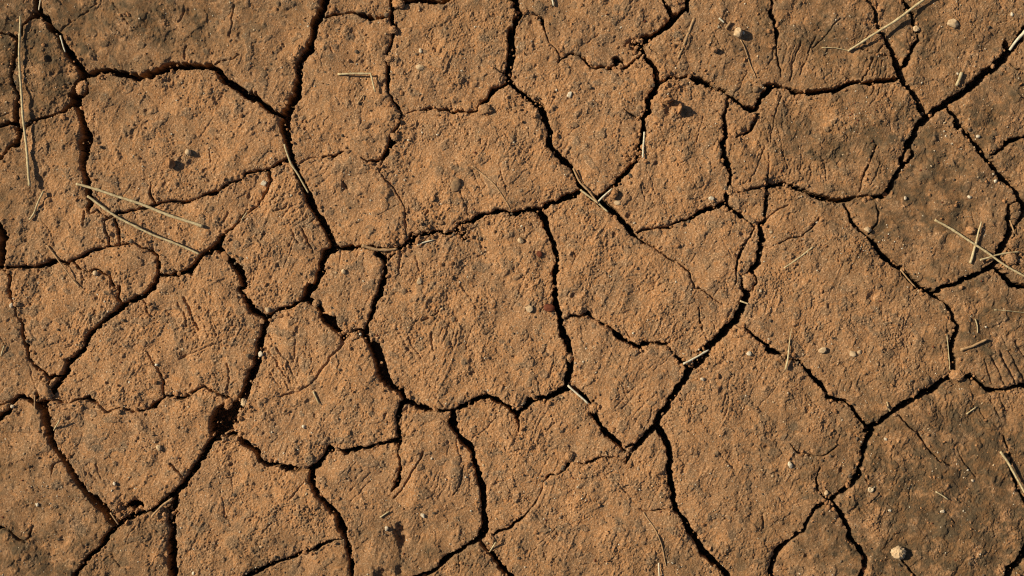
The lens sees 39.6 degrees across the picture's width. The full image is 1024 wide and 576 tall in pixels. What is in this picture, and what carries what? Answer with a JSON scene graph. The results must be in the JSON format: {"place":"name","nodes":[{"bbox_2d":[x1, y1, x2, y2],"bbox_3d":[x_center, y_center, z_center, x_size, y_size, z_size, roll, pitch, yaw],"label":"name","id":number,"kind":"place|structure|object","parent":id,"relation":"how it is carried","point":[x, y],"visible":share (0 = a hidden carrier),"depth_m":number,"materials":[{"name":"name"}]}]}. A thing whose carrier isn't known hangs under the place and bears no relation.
{"place":"outdoors","nodes":[
{"label":"outdoors","id":0,"kind":"place"},
{"bbox_2d":[0,0,1023,575],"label":"ground","id":1,"kind":"structure","parent":0,"point":[232,410],"depth_m":2.29,"materials":[{"name":"soil"}]},
{"bbox_2d":[0,34,22,159],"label":"mud plate","id":2,"kind":"object","parent":1,"relation":"on","point":[11,107],"visible":0.91,"depth_m":2.23,"materials":[{"name":"soil"}]},
{"bbox_2d":[0,268,65,417],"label":"mud plate","id":3,"kind":"object","parent":1,"relation":"on","point":[22,381],"visible":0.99,"depth_m":2.23,"materials":[{"name":"soil"}]},
{"bbox_2d":[37,380,54,400],"bbox_3d":[-0.730,0.163,2.222,0.023,0.012,0.037,-39,90,0],"label":"soil clod","id":4,"kind":"object","parent":3,"relation":"on","point":[44,390],"visible":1,"depth_m":2.22,"materials":[{"name":"soil"}]},
{"bbox_2d":[0,0,98,37],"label":"mud plate","id":5,"kind":"object","parent":1,"relation":"on","point":[58,13],"visible":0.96,"depth_m":2.22,"materials":[{"name":"soil"}]},
{"bbox_2d":[13,19,89,128],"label":"mud plate","id":6,"kind":"object","parent":1,"relation":"on","point":[54,69],"visible":0.98,"depth_m":2.22,"materials":[{"name":"soil"}]},
{"bbox_2d":[0,107,111,267],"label":"mud plate","id":7,"kind":"object","parent":1,"relation":"on","point":[58,234],"visible":0.98,"depth_m":2.22,"materials":[{"name":"soil"}]},
{"bbox_2d":[18,16,30,185],"bbox_3d":[-0.761,-0.291,2.215,0.010,0.007,0.265,-4,90,0],"label":"straw","id":8,"kind":"object","parent":7,"relation":"on","point":[22,115],"visible":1,"depth_m":2.21,"materials":[{"name":"plant"}]},
{"bbox_2d":[29,191,43,219],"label":"straw","id":9,"kind":"object","parent":7,"relation":"on","point":[33,214],"visible":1,"depth_m":2.22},
{"bbox_2d":[0,397,125,575],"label":"mud plate","id":10,"kind":"object","parent":1,"relation":"on","point":[71,550],"visible":0.97,"depth_m":2.22,"materials":[{"name":"soil"}]},
{"bbox_2d":[6,261,128,376],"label":"mud plate","id":11,"kind":"object","parent":1,"relation":"on","point":[75,302],"visible":0.98,"depth_m":2.23,"materials":[{"name":"soil"}]},
{"bbox_2d":[46,245,79,287],"bbox_3d":[-0.701,-0.034,2.220,0.004,0.005,0.084,-38,90,0],"label":"twig","id":12,"kind":"object","parent":11,"relation":"on","point":[62,265],"visible":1,"depth_m":2.22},
{"bbox_2d":[74,244,162,302],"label":"mud plate","id":13,"kind":"object","parent":1,"relation":"on","point":[135,267],"visible":0.98,"depth_m":2.22,"materials":[{"name":"soil"}]},
{"bbox_2d":[78,493,178,575],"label":"mud plate","id":14,"kind":"object","parent":1,"relation":"on","point":[134,531],"visible":1,"depth_m":2.22,"materials":[{"name":"soil"}]},
{"bbox_2d":[151,498,172,517],"bbox_3d":[-0.547,0.342,2.219,0.044,0.009,0.006,-42,90,0],"label":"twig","id":15,"kind":"object","parent":14,"relation":"on","point":[160,507],"visible":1,"depth_m":2.22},
{"bbox_2d":[48,387,221,521],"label":"mud plate","id":16,"kind":"object","parent":1,"relation":"on","point":[71,429],"visible":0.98,"depth_m":2.22,"materials":[{"name":"soil"}]},
{"bbox_2d":[52,250,267,412],"bbox_3d":[-0.551,0.118,2.255,0.351,0.079,0.241,-30,90,0],"label":"mud plate","id":17,"kind":"object","parent":1,"relation":"on","point":[207,359],"visible":0.99,"depth_m":2.22,"materials":[{"name":"soil"}]},
{"bbox_2d":[221,251,228,260],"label":"pebble","id":18,"kind":"object","parent":17,"relation":"on","point":[224,255],"visible":1,"depth_m":2.22,"materials":[{"name":"stone"}]},
{"bbox_2d":[224,398,232,409],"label":"soil clod","id":19,"kind":"object","parent":17,"relation":"on","point":[228,403],"visible":1,"depth_m":2.22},
{"bbox_2d":[80,69,294,218],"bbox_3d":[-0.511,-0.238,2.254,0.325,0.080,0.229,-7,90,0],"label":"mud plate","id":20,"kind":"object","parent":1,"relation":"on","point":[213,110],"visible":0.99,"depth_m":2.22,"materials":[{"name":"soil"}]},
{"bbox_2d":[75,80,87,95],"bbox_3d":[-0.673,-0.314,2.224,0.019,0.006,0.026,21,90,0],"label":"soil clod","id":21,"kind":"object","parent":20,"relation":"on","point":[79,85],"visible":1,"depth_m":2.22,"materials":[{"name":"soil"}]},
{"bbox_2d":[165,158,174,168],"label":"pebble","id":22,"kind":"object","parent":20,"relation":"on","point":[170,163],"visible":1,"depth_m":2.21,"materials":[{"name":"stone"}]},
{"bbox_2d":[105,171,271,276],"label":"mud plate","id":23,"kind":"object","parent":1,"relation":"on","point":[214,219],"visible":0.99,"depth_m":2.22,"materials":[{"name":"soil"}]},
{"bbox_2d":[76,183,202,227],"bbox_3d":[-0.581,-0.130,2.217,0.208,0.007,0.008,19,90,0],"label":"straw","id":24,"kind":"object","parent":23,"relation":"on","point":[146,206],"visible":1,"depth_m":2.21,"materials":[{"name":"plant"}]},
{"bbox_2d":[87,195,199,254],"bbox_3d":[-0.576,-0.094,2.216,0.197,0.005,0.012,28,90,0],"label":"straw","id":25,"kind":"object","parent":23,"relation":"on","point":[125,221],"visible":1,"depth_m":2.21,"materials":[{"name":"plant"}]},
{"bbox_2d":[63,0,327,118],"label":"mud plate","id":26,"kind":"object","parent":1,"relation":"on","point":[126,52],"visible":0.99,"depth_m":2.22,"materials":[{"name":"soil"}]},
{"bbox_2d":[287,55,295,63],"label":"soil clod","id":27,"kind":"object","parent":26,"relation":"on","point":[292,59],"visible":1,"depth_m":2.21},
{"bbox_2d":[293,45,302,59],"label":"soil clod","id":28,"kind":"object","parent":26,"relation":"on","point":[297,51],"visible":1,"depth_m":2.22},
{"bbox_2d":[175,430,347,575],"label":"mud plate","id":29,"kind":"object","parent":1,"relation":"on","point":[245,548],"visible":0.98,"depth_m":2.22,"materials":[{"name":"soil"}]},
{"bbox_2d":[222,161,333,314],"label":"mud plate","id":30,"kind":"object","parent":1,"relation":"on","point":[262,265],"visible":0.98,"depth_m":2.22,"materials":[{"name":"soil"}]},
{"bbox_2d":[283,144,308,192],"bbox_3d":[-0.339,-0.186,2.220,0.007,0.015,0.084,-25,90,0],"label":"straw","id":31,"kind":"object","parent":30,"relation":"on","point":[290,162],"visible":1,"depth_m":2.22,"materials":[{"name":"plant"}]},
{"bbox_2d":[250,534,354,575],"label":"mud plate","id":32,"kind":"object","parent":1,"relation":"on","point":[307,564],"visible":0.95,"depth_m":2.22,"materials":[{"name":"soil"}]},
{"bbox_2d":[226,300,405,470],"bbox_3d":[-0.290,0.173,2.252,0.262,0.083,0.259,23,90,0],"label":"mud plate","id":33,"kind":"object","parent":1,"relation":"on","point":[298,396],"visible":0.99,"depth_m":2.22,"materials":[{"name":"soil"}]},
{"bbox_2d":[241,398,246,406],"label":"pebble","id":34,"kind":"object","parent":33,"relation":"on","point":[243,402],"visible":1,"depth_m":2.22,"materials":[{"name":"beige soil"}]},
{"bbox_2d":[311,247,387,332],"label":"mud plate","id":35,"kind":"object","parent":1,"relation":"on","point":[359,263],"visible":0.96,"depth_m":2.22,"materials":[{"name":"soil"}]},
{"bbox_2d":[312,299,319,307],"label":"soil clod","id":36,"kind":"object","parent":35,"relation":"on","point":[315,302],"visible":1,"depth_m":2.22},
{"bbox_2d":[290,14,411,251],"bbox_3d":[-0.258,-0.244,2.254,0.193,0.081,0.372,0,90,0],"label":"mud plate","id":37,"kind":"object","parent":1,"relation":"on","point":[317,116],"visible":0.98,"depth_m":2.22,"materials":[{"name":"soil"}]},
{"bbox_2d":[338,72,375,91],"bbox_3d":[-0.237,-0.330,2.217,0.067,0.008,0.025,25,90,0],"label":"straw","id":38,"kind":"object","parent":37,"relation":"on","point":[360,73],"visible":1,"depth_m":2.22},
{"bbox_2d":[325,0,393,23],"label":"mud plate","id":39,"kind":"object","parent":1,"relation":"on","point":[377,8],"visible":0.96,"depth_m":2.22,"materials":[{"name":"soil"}]},
{"bbox_2d":[315,401,483,575],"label":"mud plate","id":40,"kind":"object","parent":1,"relation":"on","point":[331,473],"visible":0.99,"depth_m":2.22,"materials":[{"name":"soil"}]},
{"bbox_2d":[416,533,511,575],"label":"mud plate","id":41,"kind":"object","parent":1,"relation":"on","point":[481,560],"visible":0.91,"depth_m":2.22,"materials":[{"name":"soil"}]},
{"bbox_2d":[369,210,566,411],"bbox_3d":[-0.066,0.036,2.253,0.320,0.082,0.320,0,90,0],"label":"mud plate","id":42,"kind":"object","parent":1,"relation":"on","point":[504,282],"visible":1,"depth_m":2.22,"materials":[{"name":"soil"}]},
{"bbox_2d":[361,244,397,251],"bbox_3d":[-0.207,-0.062,2.219,0.057,0.011,0.009,6,90,0],"label":"root","id":43,"kind":"object","parent":42,"relation":"on","point":[378,249],"visible":1,"depth_m":2.22,"materials":[{"name":"plant"}]},
{"bbox_2d":[525,305,532,312],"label":"pebble","id":44,"kind":"object","parent":42,"relation":"on","point":[529,308],"visible":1,"depth_m":2.22,"materials":[{"name":"beige stone"}]},
{"bbox_2d":[543,304,554,311],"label":"pebble","id":45,"kind":"object","parent":42,"relation":"on","point":[549,307],"visible":1,"depth_m":2.22,"materials":[{"name":"red stone"}]},
{"bbox_2d":[380,0,580,237],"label":"mud plate","id":46,"kind":"object","parent":1,"relation":"on","point":[528,154],"visible":0.99,"depth_m":2.22,"materials":[{"name":"soil"}]},
{"bbox_2d":[385,55,393,62],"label":"soil clod","id":47,"kind":"object","parent":46,"relation":"on","point":[389,58],"visible":1,"depth_m":2.22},
{"bbox_2d":[389,26,397,33],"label":"soil clod","id":48,"kind":"object","parent":46,"relation":"on","point":[393,30],"visible":1,"depth_m":2.22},
{"bbox_2d":[390,133,399,140],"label":"soil clod","id":49,"kind":"object","parent":46,"relation":"on","point":[394,136],"visible":1,"depth_m":2.22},
{"bbox_2d":[391,0,405,8],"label":"soil clod","id":50,"kind":"object","parent":46,"relation":"on","point":[397,4],"visible":1,"depth_m":2.22,"materials":[{"name":"soil"}]},
{"bbox_2d":[450,178,460,191],"bbox_3d":[-0.088,-0.161,2.221,0.016,0.007,0.023,21,90,0],"label":"pebble","id":51,"kind":"object","parent":46,"relation":"on","point":[455,185],"visible":1,"depth_m":2.22,"materials":[{"name":"stone"}]},
{"bbox_2d":[478,104,492,114],"bbox_3d":[-0.042,-0.279,2.223,0.023,0.010,0.019,-1,90,0],"label":"soil clod","id":52,"kind":"object","parent":46,"relation":"on","point":[484,109],"visible":1,"depth_m":2.22,"materials":[{"name":"soil"}]},
{"bbox_2d":[472,166,510,210],"bbox_3d":[-0.029,-0.158,2.219,0.009,0.008,0.094,-41,90,0],"label":"root","id":53,"kind":"object","parent":46,"relation":"on","point":[493,184],"visible":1,"depth_m":2.22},
{"bbox_2d":[0,0,1023,575],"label":"soil crumbs","id":54,"kind":"object","parent":1,"relation":"on","point":[460,228],"visible":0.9,"depth_m":2.22,"materials":[{"name":"brown soil"}]},
{"bbox_2d":[0,0,1023,575],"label":"grit","id":55,"kind":"object","parent":1,"relation":"on","point":[534,296],"visible":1,"depth_m":2.22,"materials":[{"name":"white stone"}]},
{"bbox_2d":[456,387,630,534],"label":"mud plate","id":56,"kind":"object","parent":1,"relation":"on","point":[504,507],"visible":0.98,"depth_m":2.23,"materials":[{"name":"soil"}]},
{"bbox_2d":[565,451,573,461],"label":"soil clod","id":57,"kind":"object","parent":56,"relation":"on","point":[569,456],"visible":1,"depth_m":2.22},
{"bbox_2d":[567,384,587,403],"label":"straw","id":58,"kind":"object","parent":56,"relation":"on","point":[574,391],"visible":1,"depth_m":2.22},
{"bbox_2d":[508,15,654,199],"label":"mud plate","id":59,"kind":"object","parent":1,"relation":"on","point":[540,59],"visible":0.99,"depth_m":2.22,"materials":[{"name":"soil"}]},
{"bbox_2d":[573,168,598,203],"bbox_3d":[0.114,-0.158,2.220,0.007,0.004,0.068,-35,90,0],"label":"root","id":60,"kind":"object","parent":59,"relation":"on","point":[584,186],"visible":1,"depth_m":2.22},
{"bbox_2d":[516,0,669,69],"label":"mud plate","id":61,"kind":"object","parent":1,"relation":"on","point":[636,13],"visible":1,"depth_m":2.22,"materials":[{"name":"soil"}]},
{"bbox_2d":[482,426,723,575],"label":"mud plate","id":62,"kind":"object","parent":1,"relation":"on","point":[620,507],"visible":1,"depth_m":2.22,"materials":[{"name":"soil"}]},
{"bbox_2d":[485,534,495,544],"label":"soil clod","id":63,"kind":"object","parent":62,"relation":"on","point":[490,538],"visible":1,"depth_m":2.22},
{"bbox_2d":[643,512,666,565],"bbox_3d":[0.226,0.391,2.221,0.009,0.008,0.090,-23,90,0],"label":"root","id":64,"kind":"object","parent":62,"relation":"on","point":[657,535],"visible":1,"depth_m":2.22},
{"bbox_2d":[561,313,685,453],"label":"mud plate","id":65,"kind":"object","parent":1,"relation":"on","point":[658,368],"visible":0.98,"depth_m":2.22,"materials":[{"name":"soil"}]},
{"bbox_2d":[566,353,573,362],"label":"soil clod","id":66,"kind":"object","parent":65,"relation":"on","point":[569,357],"visible":1,"depth_m":2.22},
{"bbox_2d":[590,402,597,413],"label":"soil clod","id":67,"kind":"object","parent":65,"relation":"on","point":[593,407],"visible":1,"depth_m":2.22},
{"bbox_2d":[542,192,727,365],"bbox_3d":[0.166,0.003,2.255,0.339,0.080,0.185,38,90,0],"label":"mud plate","id":68,"kind":"object","parent":1,"relation":"on","point":[574,294],"visible":1,"depth_m":2.22,"materials":[{"name":"soil"}]},
{"bbox_2d":[580,189,607,211],"bbox_3d":[0.129,-0.137,2.222,0.056,0.005,0.004,39,90,0],"label":"straw","id":69,"kind":"object","parent":68,"relation":"on","point":[586,194],"visible":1,"depth_m":2.22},
{"bbox_2d":[683,349,708,363],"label":"straw","id":70,"kind":"object","parent":68,"relation":"on","point":[703,352],"visible":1,"depth_m":2.22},
{"bbox_2d":[601,78,729,235],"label":"mud plate","id":71,"kind":"object","parent":1,"relation":"on","point":[693,162],"visible":0.99,"depth_m":2.22,"materials":[{"name":"soil"}]},
{"bbox_2d":[610,189,617,198],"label":"pebble","id":72,"kind":"object","parent":71,"relation":"on","point":[614,194],"visible":1,"depth_m":2.21,"materials":[{"name":"stone"}]},
{"bbox_2d":[642,132,644,157],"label":"straw","id":73,"kind":"object","parent":71,"relation":"on","point":[643,145],"visible":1,"depth_m":2.22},
{"bbox_2d":[663,97,673,103],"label":"soil clod","id":74,"kind":"object","parent":71,"relation":"on","point":[667,100],"visible":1,"depth_m":2.21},
{"bbox_2d":[677,103,681,114],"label":"soil clod","id":75,"kind":"object","parent":71,"relation":"on","point":[679,108],"visible":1,"depth_m":2.21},
{"bbox_2d":[662,0,685,23],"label":"mud plate","id":76,"kind":"object","parent":1,"relation":"on","point":[671,6],"visible":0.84,"depth_m":2.23,"materials":[{"name":"soil"}]},
{"bbox_2d":[634,137,770,322],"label":"mud plate","id":77,"kind":"object","parent":1,"relation":"on","point":[706,266],"visible":0.98,"depth_m":2.22,"materials":[{"name":"soil"}]},
{"bbox_2d":[726,185,733,194],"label":"soil clod","id":78,"kind":"object","parent":77,"relation":"on","point":[729,191],"visible":1,"depth_m":2.22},
{"bbox_2d":[742,272,755,290],"bbox_3d":[0.370,-0.010,2.223,0.023,0.012,0.030,4,90,0],"label":"soil clod","id":79,"kind":"object","parent":77,"relation":"on","point":[748,282],"visible":1,"depth_m":2.22,"materials":[{"name":"soil"}]},
{"bbox_2d":[722,98,756,138],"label":"mud plate","id":80,"kind":"object","parent":1,"relation":"on","point":[730,125],"visible":0.97,"depth_m":2.22,"materials":[{"name":"soil"}]},
{"bbox_2d":[656,323,868,575],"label":"mud plate","id":81,"kind":"object","parent":1,"relation":"on","point":[743,524],"visible":0.99,"depth_m":2.22,"materials":[{"name":"soil"}]},
{"bbox_2d":[640,0,896,112],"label":"mud plate","id":82,"kind":"object","parent":1,"relation":"on","point":[797,50],"visible":0.98,"depth_m":2.22,"materials":[{"name":"soil"}]},
{"bbox_2d":[677,17,695,57],"bbox_3d":[0.272,-0.391,2.219,0.005,0.006,0.068,22,90,0],"label":"straw","id":83,"kind":"object","parent":82,"relation":"on","point":[687,34],"visible":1,"depth_m":2.22,"materials":[{"name":"plant"}]},
{"bbox_2d":[734,27,742,37],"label":"pebble","id":84,"kind":"object","parent":82,"relation":"on","point":[738,31],"visible":1,"depth_m":2.21,"materials":[{"name":"beige stone"}]},
{"bbox_2d":[740,40,755,77],"bbox_3d":[0.369,-0.358,2.220,0.003,0.004,0.064,-22,90,0],"label":"root","id":85,"kind":"object","parent":82,"relation":"on","point":[748,58],"visible":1,"depth_m":2.22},
{"bbox_2d":[847,0,924,51],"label":"straw","id":86,"kind":"object","parent":82,"relation":"on","point":[892,22],"visible":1,"depth_m":2.21,"materials":[{"name":"plant"}]},
{"bbox_2d":[767,502,862,575],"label":"mud plate","id":87,"kind":"object","parent":1,"relation":"on","point":[816,548],"visible":0.97,"depth_m":2.22,"materials":[{"name":"soil"}]},
{"bbox_2d":[738,81,921,202],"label":"mud plate","id":88,"kind":"object","parent":1,"relation":"on","point":[824,123],"visible":0.99,"depth_m":2.22,"materials":[{"name":"soil"}]},
{"bbox_2d":[733,186,955,424],"bbox_3d":[0.504,0.029,2.254,0.257,0.080,0.413,-44,90,0],"label":"mud plate","id":89,"kind":"object","parent":1,"relation":"on","point":[830,280],"visible":0.99,"depth_m":2.22,"materials":[{"name":"soil"}]},
{"bbox_2d":[785,329,791,369],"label":"straw","id":90,"kind":"object","parent":89,"relation":"on","point":[786,365],"visible":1,"depth_m":2.22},
{"bbox_2d":[784,246,813,267],"bbox_3d":[0.448,-0.047,2.221,0.057,0.003,0.003,-36,90,0],"label":"straw","id":91,"kind":"object","parent":89,"relation":"on","point":[812,247],"visible":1,"depth_m":2.22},
{"bbox_2d":[818,347,826,352],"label":"pebble","id":92,"kind":"object","parent":89,"relation":"on","point":[822,350],"visible":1,"depth_m":2.22,"materials":[{"name":"beige stone"}]},
{"bbox_2d":[867,0,918,71],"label":"mud plate","id":93,"kind":"object","parent":1,"relation":"on","point":[899,45],"visible":0.96,"depth_m":2.23,"materials":[{"name":"soil"}]},
{"bbox_2d":[826,374,1023,575],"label":"mud plate","id":94,"kind":"object","parent":1,"relation":"on","point":[924,556],"visible":0.98,"depth_m":2.22,"materials":[{"name":"soil"}]},
{"bbox_2d":[890,546,905,559],"bbox_3d":[0.602,0.412,2.216,0.023,0.017,0.022,31,90,0],"label":"pebble","id":95,"kind":"object","parent":94,"relation":"on","point":[898,552],"visible":1,"depth_m":2.21,"materials":[{"name":"beige stone"}]},
{"bbox_2d":[1000,451,1023,492],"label":"straw","id":96,"kind":"object","parent":94,"relation":"on","point":[1011,468],"visible":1,"depth_m":2.21,"materials":[{"name":"plant"}]},
{"bbox_2d":[838,108,1020,291],"bbox_3d":[0.673,-0.123,2.254,0.234,0.080,0.240,-43,90,0],"label":"mud plate","id":97,"kind":"object","parent":1,"relation":"on","point":[893,211],"visible":0.98,"depth_m":2.22,"materials":[{"name":"soil"}]},
{"bbox_2d":[966,226,975,234],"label":"soil clod","id":98,"kind":"object","parent":97,"relation":"on","point":[970,230],"visible":1,"depth_m":2.21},
{"bbox_2d":[969,222,981,263],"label":"straw","id":99,"kind":"object","parent":97,"relation":"on","point":[972,254],"visible":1,"depth_m":2.21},
{"bbox_2d":[934,219,1023,276],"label":"straw","id":100,"kind":"object","parent":97,"relation":"on","point":[974,244],"visible":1,"depth_m":2.21,"materials":[{"name":"plant"}]},
{"bbox_2d":[894,0,1023,116],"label":"mud plate","id":101,"kind":"object","parent":1,"relation":"on","point":[931,33],"visible":0.99,"depth_m":2.22,"materials":[{"name":"soil"}]},
{"bbox_2d":[947,18,958,27],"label":"pebble","id":102,"kind":"object","parent":101,"relation":"on","point":[953,22],"visible":1,"depth_m":2.22,"materials":[{"name":"beige stone"}]},
{"bbox_2d":[955,72,962,85],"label":"straw","id":103,"kind":"object","parent":101,"relation":"on","point":[959,78],"visible":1,"depth_m":2.21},
{"bbox_2d":[1009,30,1023,50],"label":"straw","id":104,"kind":"object","parent":101,"relation":"on","point":[1019,37],"visible":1,"depth_m":2.22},
{"bbox_2d":[928,268,1023,389],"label":"mud plate","id":105,"kind":"object","parent":1,"relation":"on","point":[986,300],"visible":0.96,"depth_m":2.22,"materials":[{"name":"soil"}]},
{"bbox_2d":[949,369,964,381],"bbox_3d":[0.695,0.137,2.222,0.027,0.009,0.020,0,90,0],"label":"soil clod","id":106,"kind":"object","parent":105,"relation":"on","point":[956,375],"visible":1,"depth_m":2.22,"materials":[{"name":"soil"}]},
{"bbox_2d":[960,338,987,350],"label":"straw","id":107,"kind":"object","parent":105,"relation":"on","point":[973,345],"visible":1,"depth_m":2.21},
{"bbox_2d":[938,29,1023,147],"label":"mud plate","id":108,"kind":"object","parent":1,"relation":"on","point":[1011,101],"visible":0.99,"depth_m":2.22,"materials":[{"name":"soil"}]},
{"bbox_2d":[969,137,1023,209],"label":"mud plate","id":109,"kind":"object","parent":1,"relation":"on","point":[1010,157],"visible":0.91,"depth_m":2.22,"materials":[{"name":"soil"}]},
{"bbox_2d":[984,210,1023,286],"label":"mud plate","id":110,"kind":"object","parent":1,"relation":"on","point":[1006,244],"visible":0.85,"depth_m":2.23,"materials":[{"name":"soil"}]},
{"bbox_2d":[980,251,1018,260],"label":"straw","id":111,"kind":"object","parent":110,"relation":"on","point":[998,254],"visible":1,"depth_m":2.21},
{"bbox_2d":[1004,251,1017,264],"bbox_3d":[0.777,-0.046,2.217,0.022,0.011,0.022,-12,90,0],"label":"soil clod","id":112,"kind":"object","parent":110,"relation":"on","point":[1010,258],"visible":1,"depth_m":2.21,"materials":[{"name":"soil"}]},
{"bbox_2d":[1004,545,1023,575],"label":"mud plate","id":113,"kind":"object","parent":1,"relation":"on","point":[1018,568],"visible":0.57,"depth_m":2.23,"materials":[{"name":"soil"}]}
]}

